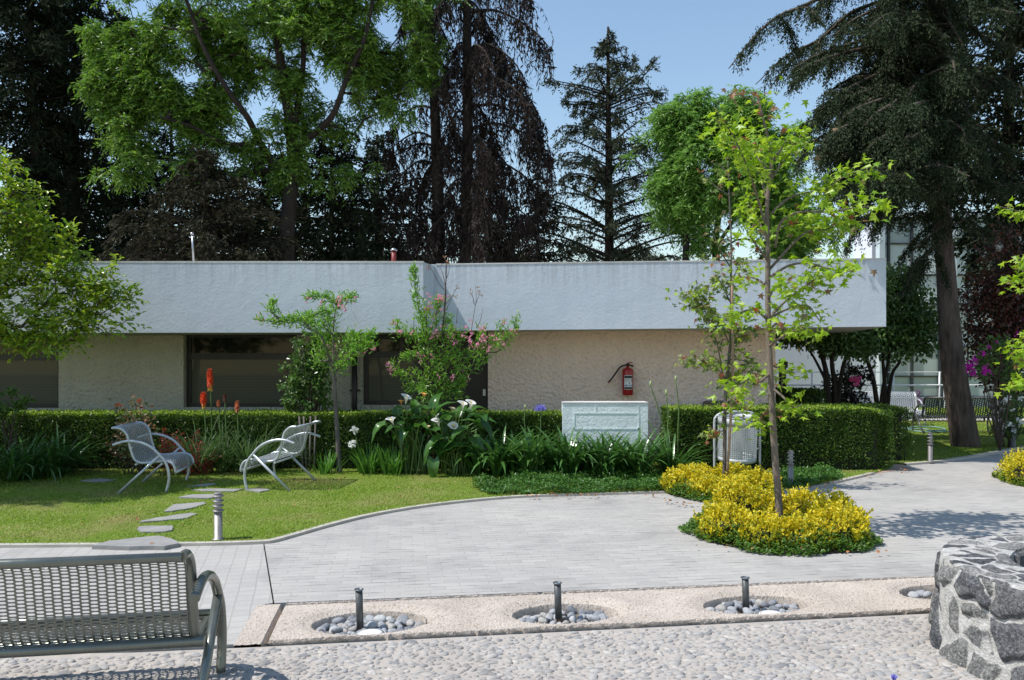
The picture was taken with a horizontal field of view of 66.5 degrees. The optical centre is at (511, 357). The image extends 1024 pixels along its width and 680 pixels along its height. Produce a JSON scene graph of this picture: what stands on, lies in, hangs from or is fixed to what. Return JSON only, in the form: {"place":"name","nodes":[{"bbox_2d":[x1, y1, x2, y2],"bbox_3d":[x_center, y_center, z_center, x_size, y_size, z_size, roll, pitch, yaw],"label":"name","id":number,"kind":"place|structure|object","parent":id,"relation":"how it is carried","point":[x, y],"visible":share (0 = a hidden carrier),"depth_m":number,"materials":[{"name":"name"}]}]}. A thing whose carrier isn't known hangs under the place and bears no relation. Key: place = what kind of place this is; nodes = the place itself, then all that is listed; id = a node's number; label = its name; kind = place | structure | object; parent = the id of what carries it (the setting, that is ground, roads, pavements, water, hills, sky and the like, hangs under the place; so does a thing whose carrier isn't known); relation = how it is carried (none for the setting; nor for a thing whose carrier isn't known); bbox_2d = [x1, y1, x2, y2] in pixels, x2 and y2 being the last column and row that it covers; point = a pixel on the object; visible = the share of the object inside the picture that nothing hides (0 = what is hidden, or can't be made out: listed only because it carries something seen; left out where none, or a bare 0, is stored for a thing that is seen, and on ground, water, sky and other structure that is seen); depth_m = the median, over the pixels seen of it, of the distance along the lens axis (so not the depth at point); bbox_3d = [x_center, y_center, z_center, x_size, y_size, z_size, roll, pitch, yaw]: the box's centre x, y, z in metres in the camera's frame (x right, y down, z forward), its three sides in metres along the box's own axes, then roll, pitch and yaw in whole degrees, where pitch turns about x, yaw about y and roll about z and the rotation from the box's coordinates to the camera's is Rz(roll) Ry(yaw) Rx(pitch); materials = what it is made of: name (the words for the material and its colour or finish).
{"place":"outdoors","nodes":[
{"label":"outdoors","id":0,"kind":"place"},
{"bbox_2d":[0,544,272,652],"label":"tile paving","id":1,"kind":"structure","parent":0,"point":[241,571],"depth_m":5.73,"materials":[{"name":"grey tile"}]},
{"bbox_2d":[92,536,178,550],"bbox_3d":[-3.259,1.644,6.885,0.712,0.060,0.411,0,0,0],"label":"stepping stone","id":2,"kind":"object","parent":1,"relation":"on","point":[142,543],"visible":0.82,"depth_m":6.75,"materials":[{"name":"grey stone"}]},
{"bbox_2d":[243,644,260,647],"bbox_3d":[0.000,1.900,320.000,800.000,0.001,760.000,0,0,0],"label":"ground","id":3,"kind":"structure","parent":0,"point":[253,645],"depth_m":5.16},
{"bbox_2d":[0,0,120,260],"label":"cedar tree","id":4,"kind":"object","parent":3,"relation":"on","point":[19,17],"visible":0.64,"depth_m":21.62,"materials":[{"name":"green plant"}]},
{"bbox_2d":[14,0,144,260],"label":"cedar tree","id":5,"kind":"object","parent":3,"relation":"on","point":[74,208],"visible":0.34,"depth_m":23.30,"materials":[{"name":"green plant"}]},
{"bbox_2d":[62,7,173,260],"bbox_3d":[-13.068,-5.650,25.989,3.637,12.021,3.824,0,0,17],"label":"dark conifer","id":6,"kind":"object","parent":3,"relation":"on","point":[122,18],"visible":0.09,"depth_m":25.75,"materials":[{"name":"green plant"}]},
{"bbox_2d":[101,121,226,260],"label":"dark conifer","id":7,"kind":"object","parent":3,"relation":"on","point":[166,173],"visible":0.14,"depth_m":26.83,"materials":[{"name":"green plant"}]},
{"bbox_2d":[93,142,310,260],"bbox_3d":[-7.408,-2.439,18.088,5.053,4.982,4.678,0,0,43],"label":"browning conifer","id":8,"kind":"object","parent":3,"relation":"on","point":[210,244],"visible":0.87,"depth_m":17.66,"materials":[{"name":"brown plant"}]},
{"bbox_2d":[211,139,328,260],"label":"browning conifer","id":9,"kind":"object","parent":3,"relation":"on","point":[262,198],"visible":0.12,"depth_m":22.99,"materials":[{"name":"brown plant"}]},
{"bbox_2d":[259,121,406,260],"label":"browning conifer","id":10,"kind":"object","parent":3,"relation":"on","point":[339,248],"visible":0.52,"depth_m":20.93,"materials":[{"name":"brown plant"}]},
{"bbox_2d":[320,131,431,263],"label":"dark conifer","id":11,"kind":"object","parent":3,"relation":"on","point":[372,154],"visible":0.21,"depth_m":26.11,"materials":[{"name":"green plant"}]},
{"bbox_2d":[369,7,460,263],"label":"dead cypress","id":12,"kind":"object","parent":3,"relation":"on","point":[419,221],"visible":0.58,"depth_m":20.86,"materials":[{"name":"brown plant"}]},
{"bbox_2d":[0,258,886,455],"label":"garden pavilion","id":13,"kind":"structure","parent":3,"relation":"on","point":[587,330],"depth_m":12.38,"materials":[{"name":"grey paint"}]},
{"bbox_2d":[0,335,58,407],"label":"window","id":14,"kind":"structure","parent":13,"relation":"in","point":[38,377],"depth_m":13.08,"materials":[{"name":"black glass"}]},
{"bbox_2d":[186,335,296,406],"bbox_3d":[-4.507,0.223,13.085,1.871,1.194,0.070,0,0,0],"label":"window","id":15,"kind":"structure","parent":13,"relation":"in","point":[245,368],"depth_m":13.08,"materials":[{"name":"black glass"}]},
{"bbox_2d":[364,335,421,404],"bbox_3d":[-1.993,0.205,13.085,0.971,1.158,0.070,0,0,0],"label":"window","id":16,"kind":"structure","parent":13,"relation":"in","point":[380,388],"depth_m":13.08,"materials":[{"name":"black glass"}]},
{"bbox_2d":[422,336,487,410],"bbox_3d":[-0.953,0.689,13.082,1.100,2.122,0.095,0,0,0],"label":"door","id":17,"kind":"structure","parent":13,"relation":"in","point":[476,389],"depth_m":13.07,"materials":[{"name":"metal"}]},
{"bbox_2d":[608,362,633,394],"bbox_3d":[1.785,0.341,12.838,0.432,0.544,0.182,0,0,0],"label":"fire extinguisher","id":18,"kind":"object","parent":13,"relation":"attached to","point":[627,380],"visible":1,"depth_m":12.77,"materials":[{"name":"red metal"}]},
{"bbox_2d":[445,170,525,262],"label":"dark conifer","id":19,"kind":"object","parent":3,"relation":"on","point":[493,230],"visible":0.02,"depth_m":26.65,"materials":[{"name":"green plant"}]},
{"bbox_2d":[414,0,565,263],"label":"dead cypress","id":20,"kind":"object","parent":3,"relation":"on","point":[483,59],"visible":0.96,"depth_m":19.80,"materials":[{"name":"brown plant"}]},
{"bbox_2d":[506,170,575,261],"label":"browning conifer","id":21,"kind":"object","parent":3,"relation":"on","point":[555,211],"visible":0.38,"depth_m":21.76,"materials":[{"name":"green plant"}]},
{"bbox_2d":[518,26,700,261],"bbox_3d":[2.826,-4.842,22.971,5.846,9.814,4.734,0,0,-22],"label":"fir tree","id":22,"kind":"object","parent":3,"relation":"on","point":[603,175],"visible":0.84,"depth_m":22.84,"materials":[{"name":"green plant"}]},
{"bbox_2d":[775,212,1023,406],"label":"glass fronted building","id":23,"kind":"structure","parent":3,"relation":"on","point":[892,247],"depth_m":25.80,"materials":[{"name":"glass"}]},
{"bbox_2d":[66,0,472,260],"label":"ash tree","id":24,"kind":"object","parent":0,"point":[130,95],"visible":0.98,"depth_m":19.23,"materials":[{"name":"green plant"}]},
{"bbox_2d":[0,459,895,543],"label":"lawn","id":25,"kind":"structure","parent":0,"point":[184,511],"depth_m":8.73,"materials":[{"name":"green plant"}]},
{"bbox_2d":[0,385,35,459],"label":"leafy shrub","id":26,"kind":"object","parent":25,"relation":"on","point":[16,405],"visible":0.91,"depth_m":10.87,"materials":[{"name":"green plant"}]},
{"bbox_2d":[0,421,122,484],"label":"agapanthus","id":27,"kind":"object","parent":25,"relation":"on","point":[42,460],"visible":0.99,"depth_m":10.55,"materials":[{"name":"green plant"}]},
{"bbox_2d":[0,146,151,363],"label":"citrus tree","id":28,"kind":"object","parent":25,"relation":"on","point":[46,325],"visible":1,"depth_m":9.64,"materials":[{"name":"green plant"}]},
{"bbox_2d":[94,395,161,474],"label":"rose bush","id":29,"kind":"object","parent":25,"relation":"on","point":[133,419],"visible":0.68,"depth_m":10.88,"materials":[{"name":"green plant"}]},
{"bbox_2d":[111,421,194,493],"bbox_3d":[-4.507,1.235,9.852,0.755,0.812,0.918,0,0,-8],"label":"garden chair","id":30,"kind":"object","parent":25,"relation":"on","point":[164,458],"visible":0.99,"depth_m":9.73,"materials":[{"name":"silver metal"}]},
{"bbox_2d":[137,525,172,532],"bbox_3d":[-3.376,1.644,7.375,0.351,0.060,0.288,0,0,-10],"label":"stepping stone","id":31,"kind":"object","parent":25,"relation":"on","point":[157,529],"visible":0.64,"depth_m":7.36,"materials":[{"name":"grey stone"}]},
{"bbox_2d":[139,513,197,522],"bbox_3d":[-3.448,1.644,7.875,0.239,0.060,0.580,0,0,43],"label":"stepping stone","id":32,"kind":"object","parent":25,"relation":"on","point":[172,517],"visible":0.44,"depth_m":7.84,"materials":[{"name":"grey stone"}]},
{"bbox_2d":[145,428,220,475],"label":"red shrub","id":33,"kind":"object","parent":25,"relation":"on","point":[203,466],"visible":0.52,"depth_m":10.85,"materials":[{"name":"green plant"}]},
{"bbox_2d":[164,502,205,512],"bbox_3d":[-3.562,1.644,8.476,0.344,0.060,0.543,0,0,0],"label":"stepping stone","id":34,"kind":"object","parent":25,"relation":"on","point":[178,507],"visible":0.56,"depth_m":8.47,"materials":[{"name":"grey stone"}]},
{"bbox_2d":[178,494,214,498],"bbox_3d":[-3.631,1.644,9.122,0.479,0.060,0.256,0,0,0],"label":"stepping stone","id":35,"kind":"object","parent":25,"relation":"on","point":[200,496],"visible":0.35,"depth_m":9.08,"materials":[{"name":"grey stone"}]},
{"bbox_2d":[212,492,224,540],"bbox_3d":[-2.636,1.419,7.002,0.108,0.422,0.108,0,0,0],"label":"bollard light","id":36,"kind":"object","parent":25,"relation":"on","point":[218,505],"visible":1,"depth_m":6.97,"materials":[{"name":"metal"}]},
{"bbox_2d":[141,368,314,474],"bbox_3d":[-3.980,0.891,11.035,2.521,1.478,1.822,0,0,0],"label":"torch lily","id":37,"kind":"object","parent":25,"relation":"on","point":[225,460],"visible":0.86,"depth_m":11.02,"materials":[{"name":"green plant"}]},
{"bbox_2d":[239,420,320,491],"bbox_3d":[-2.943,1.235,9.982,0.755,0.812,0.878,0,0,7],"label":"garden chair","id":38,"kind":"object","parent":25,"relation":"on","point":[278,453],"visible":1,"depth_m":9.79,"materials":[{"name":"silver metal"}]},
{"bbox_2d":[0,408,561,468],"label":"hedge","id":39,"kind":"object","parent":25,"relation":"on","point":[365,421],"visible":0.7,"depth_m":11.45,"materials":[{"name":"green plant"}]},
{"bbox_2d":[276,327,342,470],"bbox_3d":[-3.084,0.590,11.725,0.958,2.126,0.753,0,0,32],"label":"glossy shrub","id":40,"kind":"object","parent":25,"relation":"on","point":[305,395],"visible":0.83,"depth_m":11.67,"materials":[{"name":"green plant"}]},
{"bbox_2d":[253,288,380,472],"bbox_3d":[-2.724,0.313,11.067,1.833,2.679,0.895,0,0,0],"label":"peach tree","id":41,"kind":"object","parent":25,"relation":"on","point":[307,318],"visible":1,"depth_m":11.01,"materials":[{"name":"green plant"}]},
{"bbox_2d":[308,448,352,474],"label":"iris","id":42,"kind":"object","parent":25,"relation":"on","point":[326,467],"visible":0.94,"depth_m":10.96,"materials":[{"name":"green plant"}]},
{"bbox_2d":[346,426,392,473],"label":"iris","id":43,"kind":"object","parent":25,"relation":"on","point":[366,464],"visible":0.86,"depth_m":10.96,"materials":[{"name":"green plant"}]},
{"bbox_2d":[368,441,415,475],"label":"iris","id":44,"kind":"object","parent":25,"relation":"on","point":[391,466],"visible":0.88,"depth_m":10.84,"materials":[{"name":"green plant"}]},
{"bbox_2d":[371,391,457,474],"bbox_3d":[-1.350,1.058,10.977,1.183,1.154,0.849,0,0,0],"label":"calla lily","id":45,"kind":"object","parent":25,"relation":"on","point":[401,433],"visible":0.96,"depth_m":10.92,"materials":[{"name":"green plant"}]},
{"bbox_2d":[405,399,494,476],"bbox_3d":[-0.876,1.154,10.934,1.331,1.156,0.960,0,0,0],"label":"calla lily","id":46,"kind":"object","parent":25,"relation":"on","point":[444,422],"visible":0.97,"depth_m":10.78,"materials":[{"name":"green plant"}]},
{"bbox_2d":[385,256,521,458],"bbox_3d":[-0.867,0.079,11.377,2.034,3.144,0.862,0,0,0],"label":"peach tree","id":47,"kind":"object","parent":25,"relation":"on","point":[413,269],"visible":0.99,"depth_m":11.35,"materials":[{"name":"green plant"}]},
{"bbox_2d":[431,428,517,473],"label":"agapanthus","id":48,"kind":"object","parent":25,"relation":"on","point":[478,469],"visible":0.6,"depth_m":10.86,"materials":[{"name":"green plant"}]},
{"bbox_2d":[438,422,542,475],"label":"agapanthus","id":49,"kind":"object","parent":25,"relation":"on","point":[494,468],"visible":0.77,"depth_m":10.66,"materials":[{"name":"green plant"}]},
{"bbox_2d":[81,468,912,552],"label":"fallen leaves","id":50,"kind":"object","parent":25,"relation":"on","point":[877,551],"visible":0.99,"depth_m":9.14,"materials":[{"name":"brown plant"}]},
{"bbox_2d":[468,427,556,472],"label":"agapanthus","id":51,"kind":"object","parent":25,"relation":"on","point":[512,465],"visible":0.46,"depth_m":10.87,"materials":[{"name":"green plant"}]},
{"bbox_2d":[507,404,556,471],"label":"agapanthus","id":52,"kind":"object","parent":25,"relation":"on","point":[540,407],"visible":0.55,"depth_m":11.19,"materials":[{"name":"green plant"}]},
{"bbox_2d":[486,426,583,474],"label":"agapanthus","id":53,"kind":"object","parent":25,"relation":"on","point":[522,463],"visible":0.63,"depth_m":10.65,"materials":[{"name":"green plant"}]},
{"bbox_2d":[508,432,585,473],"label":"agapanthus","id":54,"kind":"object","parent":25,"relation":"on","point":[551,466],"visible":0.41,"depth_m":10.78,"materials":[{"name":"green plant"}]},
{"bbox_2d":[516,426,616,473],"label":"agapanthus","id":55,"kind":"object","parent":25,"relation":"on","point":[566,468],"visible":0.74,"depth_m":10.64,"materials":[{"name":"green plant"}]},
{"bbox_2d":[471,466,668,494],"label":"ground cover","id":56,"kind":"object","parent":25,"relation":"on","point":[600,484],"visible":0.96,"depth_m":9.82,"materials":[{"name":"green plant"}]},
{"bbox_2d":[544,429,634,472],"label":"agapanthus","id":57,"kind":"object","parent":25,"relation":"on","point":[585,466],"visible":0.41,"depth_m":10.76,"materials":[{"name":"green plant"}]},
{"bbox_2d":[561,401,647,469],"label":"white block","id":58,"kind":"structure","parent":25,"relation":"on","point":[589,417],"depth_m":11.35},
{"bbox_2d":[560,428,652,476],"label":"agapanthus","id":59,"kind":"object","parent":25,"relation":"on","point":[612,465],"visible":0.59,"depth_m":10.59,"materials":[{"name":"green plant"}]},
{"bbox_2d":[580,429,676,473],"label":"agapanthus","id":60,"kind":"object","parent":25,"relation":"on","point":[621,466],"visible":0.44,"depth_m":10.73,"materials":[{"name":"green plant"}]},
{"bbox_2d":[595,426,687,476],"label":"agapanthus","id":61,"kind":"object","parent":25,"relation":"on","point":[633,463],"visible":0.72,"depth_m":10.58,"materials":[{"name":"green plant"}]},
{"bbox_2d":[624,375,711,471],"bbox_3d":[2.155,0.947,10.865,1.495,1.406,1.468,0,0,31],"label":"agapanthus","id":62,"kind":"object","parent":25,"relation":"on","point":[669,463],"visible":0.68,"depth_m":10.87,"materials":[{"name":"green plant"}]},
{"bbox_2d":[653,461,786,500],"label":"golden shrub","id":63,"kind":"object","parent":25,"relation":"on","point":[699,481],"visible":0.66,"depth_m":9.34,"materials":[{"name":"yellow plant"}]},
{"bbox_2d":[664,156,779,476],"bbox_3d":[2.592,-0.406,9.480,1.417,4.113,1.020,0,0,0],"label":"young maple tree","id":64,"kind":"object","parent":63,"relation":"in","point":[697,305],"visible":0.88,"depth_m":9.49,"materials":[{"name":"green plant"}]},
{"bbox_2d":[713,411,760,466],"bbox_3d":[3.101,1.203,10.741,0.567,0.953,0.579,0,0,35],"label":"litter bin","id":65,"kind":"object","parent":25,"relation":"on","point":[749,456],"visible":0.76,"depth_m":10.57,"materials":[{"name":"silver metal"}]},
{"bbox_2d":[657,403,895,469],"bbox_3d":[3.918,1.173,11.653,3.392,0.972,0.873,0,0,0],"label":"hedge","id":66,"kind":"object","parent":25,"relation":"on","point":[844,436],"visible":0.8,"depth_m":11.34,"materials":[{"name":"green plant"}]},
{"bbox_2d":[787,450,794,484],"bbox_3d":[3.574,1.409,10.014,0.102,0.442,0.102,0,0,0],"label":"bollard light","id":67,"kind":"object","parent":25,"relation":"on","point":[790,459],"visible":0.91,"depth_m":9.99,"materials":[{"name":"metal"}]},
{"bbox_2d":[771,462,844,487],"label":"ground cover","id":68,"kind":"object","parent":25,"relation":"on","point":[800,476],"visible":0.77,"depth_m":10.33,"materials":[{"name":"green plant"}]},
{"bbox_2d":[760,401,916,460],"bbox_3d":[5.197,1.183,12.578,2.342,0.940,0.802,0,0,0],"label":"hedge","id":69,"kind":"object","parent":25,"relation":"on","point":[898,434],"visible":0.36,"depth_m":12.32,"materials":[{"name":"green plant"}]},
{"bbox_2d":[0,614,984,679],"bbox_3d":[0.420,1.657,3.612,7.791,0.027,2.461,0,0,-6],"label":"cobble paving","id":70,"kind":"structure","parent":0,"point":[765,652],"depth_m":4.29,"materials":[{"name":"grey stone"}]},
{"bbox_2d":[0,549,226,679],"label":"park bench","id":71,"kind":"object","parent":70,"relation":"on","point":[204,628],"visible":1,"depth_m":3.64,"materials":[{"name":"grey metal"}]},
{"bbox_2d":[928,534,1023,679],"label":"stone planter","id":72,"kind":"object","parent":70,"relation":"on","point":[976,617],"visible":0.98,"depth_m":4.18,"materials":[{"name":"stone"}]},
{"bbox_2d":[0,0,1023,262],"label":"sky","id":73,"kind":"structure","parent":0,"point":[696,42],"materials":[{"name":"blue"}]},
{"bbox_2d":[234,576,936,646],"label":"fountain strip paving","id":74,"kind":"structure","parent":0,"point":[300,623],"depth_m":5.11,"materials":[{"name":"beige concrete"}]},
{"bbox_2d":[354,588,363,629],"bbox_3d":[-0.951,1.593,4.853,0.061,0.316,0.059,0,0,0],"label":"fountain pipe","id":75,"kind":"object","parent":74,"relation":"on","point":[359,609],"visible":0.92,"depth_m":4.83,"materials":[{"name":"grey metal"}]},
{"bbox_2d":[553,581,561,622],"bbox_3d":[0.292,1.598,5.028,0.060,0.306,0.059,0,0,0],"label":"fountain pipe","id":76,"kind":"object","parent":74,"relation":"on","point":[558,601],"visible":0.95,"depth_m":5.01,"materials":[{"name":"grey metal"}]},
{"bbox_2d":[741,576,749,607],"bbox_3d":[1.554,1.606,5.205,0.060,0.289,0.059,0,0,0],"label":"fountain pipe","id":77,"kind":"object","parent":74,"relation":"on","point":[745,591],"visible":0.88,"depth_m":5.19,"materials":[{"name":"grey metal"}]},
{"bbox_2d":[265,449,1023,609],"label":"paving","id":78,"kind":"structure","parent":0,"point":[922,515],"depth_m":6.86,"materials":[{"name":"grey concrete"}]},
{"bbox_2d":[0,472,874,551],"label":"lawn kerb","id":79,"kind":"structure","parent":78,"relation":"on","point":[194,543],"depth_m":7.89,"materials":[{"name":"concrete"}]},
{"bbox_2d":[678,474,883,555],"bbox_3d":[2.461,1.412,7.325,1.803,0.517,1.796,0,0,0],"label":"golden shrub","id":80,"kind":"object","parent":78,"relation":"on","point":[821,523],"visible":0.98,"depth_m":6.90,"materials":[{"name":"yellow plant"}]},
{"bbox_2d":[698,76,911,516],"bbox_3d":[2.749,-0.460,7.318,2.104,4.222,1.302,0,0,0],"label":"young maple tree","id":81,"kind":"object","parent":80,"relation":"in","point":[749,163],"visible":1,"depth_m":7.26,"materials":[{"name":"green plant"}]},
{"bbox_2d":[902,446,1023,465],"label":"shaded lawn kerb","id":82,"kind":"structure","parent":78,"relation":"on","point":[961,458],"depth_m":12.67,"materials":[{"name":"concrete"}]},
{"bbox_2d":[927,433,933,462],"bbox_3d":[6.523,1.399,12.174,0.102,0.462,0.102,0,0,0],"label":"bollard light","id":83,"kind":"object","parent":82,"relation":"on","point":[930,448],"visible":1,"depth_m":12.15,"materials":[{"name":"grey paint"}]},
{"bbox_2d":[962,331,1023,450],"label":"bougainvillea","id":84,"kind":"object","parent":82,"relation":"on","point":[998,429],"visible":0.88,"depth_m":13.59,"materials":[{"name":"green plant"}]},
{"bbox_2d":[991,447,1023,486],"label":"golden shrub","id":85,"kind":"object","parent":78,"relation":"on","point":[1012,471],"visible":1,"depth_m":10.26,"materials":[{"name":"yellow plant"}]},
{"bbox_2d":[994,196,1023,399],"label":"young maple tree","id":86,"kind":"object","parent":85,"relation":"in","point":[1017,384],"visible":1,"depth_m":9.72,"materials":[{"name":"green plant"}]},
{"bbox_2d":[614,84,845,260],"bbox_3d":[5.841,-4.554,20.913,6.202,5.549,2.710,0,0,0],"label":"ash tree","id":87,"kind":"object","parent":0,"point":[685,200],"visible":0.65,"depth_m":20.62,"materials":[{"name":"green plant"}]},
{"bbox_2d":[890,420,1023,464],"bbox_3d":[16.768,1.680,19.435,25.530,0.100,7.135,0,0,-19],"label":"shaded lawn","id":88,"kind":"structure","parent":0,"point":[936,445],"depth_m":14.34,"materials":[{"name":"plant"}]},
{"bbox_2d":[775,386,826,404],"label":"hedge","id":89,"kind":"object","parent":88,"relation":"on","point":[812,395],"visible":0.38,"depth_m":14.46,"materials":[{"name":"green plant"}]},
{"bbox_2d":[775,327,890,403],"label":"dark small tree","id":90,"kind":"object","parent":88,"relation":"on","point":[861,345],"visible":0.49,"depth_m":15.11,"materials":[{"name":"green plant"}]},
{"bbox_2d":[813,361,877,404],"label":"pink flowering bush","id":91,"kind":"object","parent":88,"relation":"on","point":[854,381],"visible":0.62,"depth_m":15.50,"materials":[{"name":"green plant"}]},
{"bbox_2d":[728,0,1023,447],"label":"cypress tree","id":92,"kind":"object","parent":88,"relation":"on","point":[909,117],"visible":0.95,"depth_m":13.20,"materials":[{"name":"green plant"}]},
{"bbox_2d":[826,256,939,405],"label":"glossy small tree","id":93,"kind":"object","parent":88,"relation":"on","point":[911,329],"visible":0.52,"depth_m":15.44,"materials":[{"name":"green plant"}]},
{"bbox_2d":[847,391,925,425],"bbox_3d":[9.048,1.235,18.887,1.598,0.812,0.755,0,0,8],"label":"park bench","id":94,"kind":"object","parent":88,"relation":"on","point":[915,400],"visible":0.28,"depth_m":19.00,"materials":[{"name":"silver metal"}]},
{"bbox_2d":[902,426,948,432],"bbox_3d":[9.350,1.610,17.604,0.893,0.035,1.435,0,0,11],"label":"garden hose","id":95,"kind":"object","parent":88,"relation":"on","point":[943,430],"visible":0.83,"depth_m":17.39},
{"bbox_2d":[912,397,995,433],"bbox_3d":[9.621,1.235,16.913,1.598,0.812,0.755,0,0,6],"label":"park bench","id":96,"kind":"object","parent":88,"relation":"on","point":[941,416],"visible":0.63,"depth_m":16.80,"materials":[{"name":"grey paint"}]},
{"bbox_2d":[923,0,1023,427],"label":"cypress tree","id":97,"kind":"object","parent":88,"relation":"on","point":[1009,134],"visible":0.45,"depth_m":17.27,"materials":[{"name":"green plant"}]},
{"bbox_2d":[958,216,1023,436],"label":"purple leaved tree","id":98,"kind":"object","parent":88,"relation":"on","point":[989,297],"visible":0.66,"depth_m":14.80,"materials":[{"name":"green plant"}]},
{"bbox_2d":[987,386,1023,446],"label":"white flowering shrub","id":99,"kind":"object","parent":88,"relation":"on","point":[1019,422],"visible":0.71,"depth_m":14.14,"materials":[{"name":"green plant"}]},
{"bbox_2d":[900,406,1023,415],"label":"grass","id":100,"kind":"structure","parent":0,"point":[920,408],"depth_m":23.70,"materials":[{"name":"green plant"}]},
{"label":"far lawn","id":101,"kind":"structure","parent":0,"visible":0},
{"bbox_2d":[775,372,1023,411],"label":"railing","id":102,"kind":"object","parent":101,"relation":"on","point":[893,384],"visible":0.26,"depth_m":22.58,"materials":[{"name":"white metal"}]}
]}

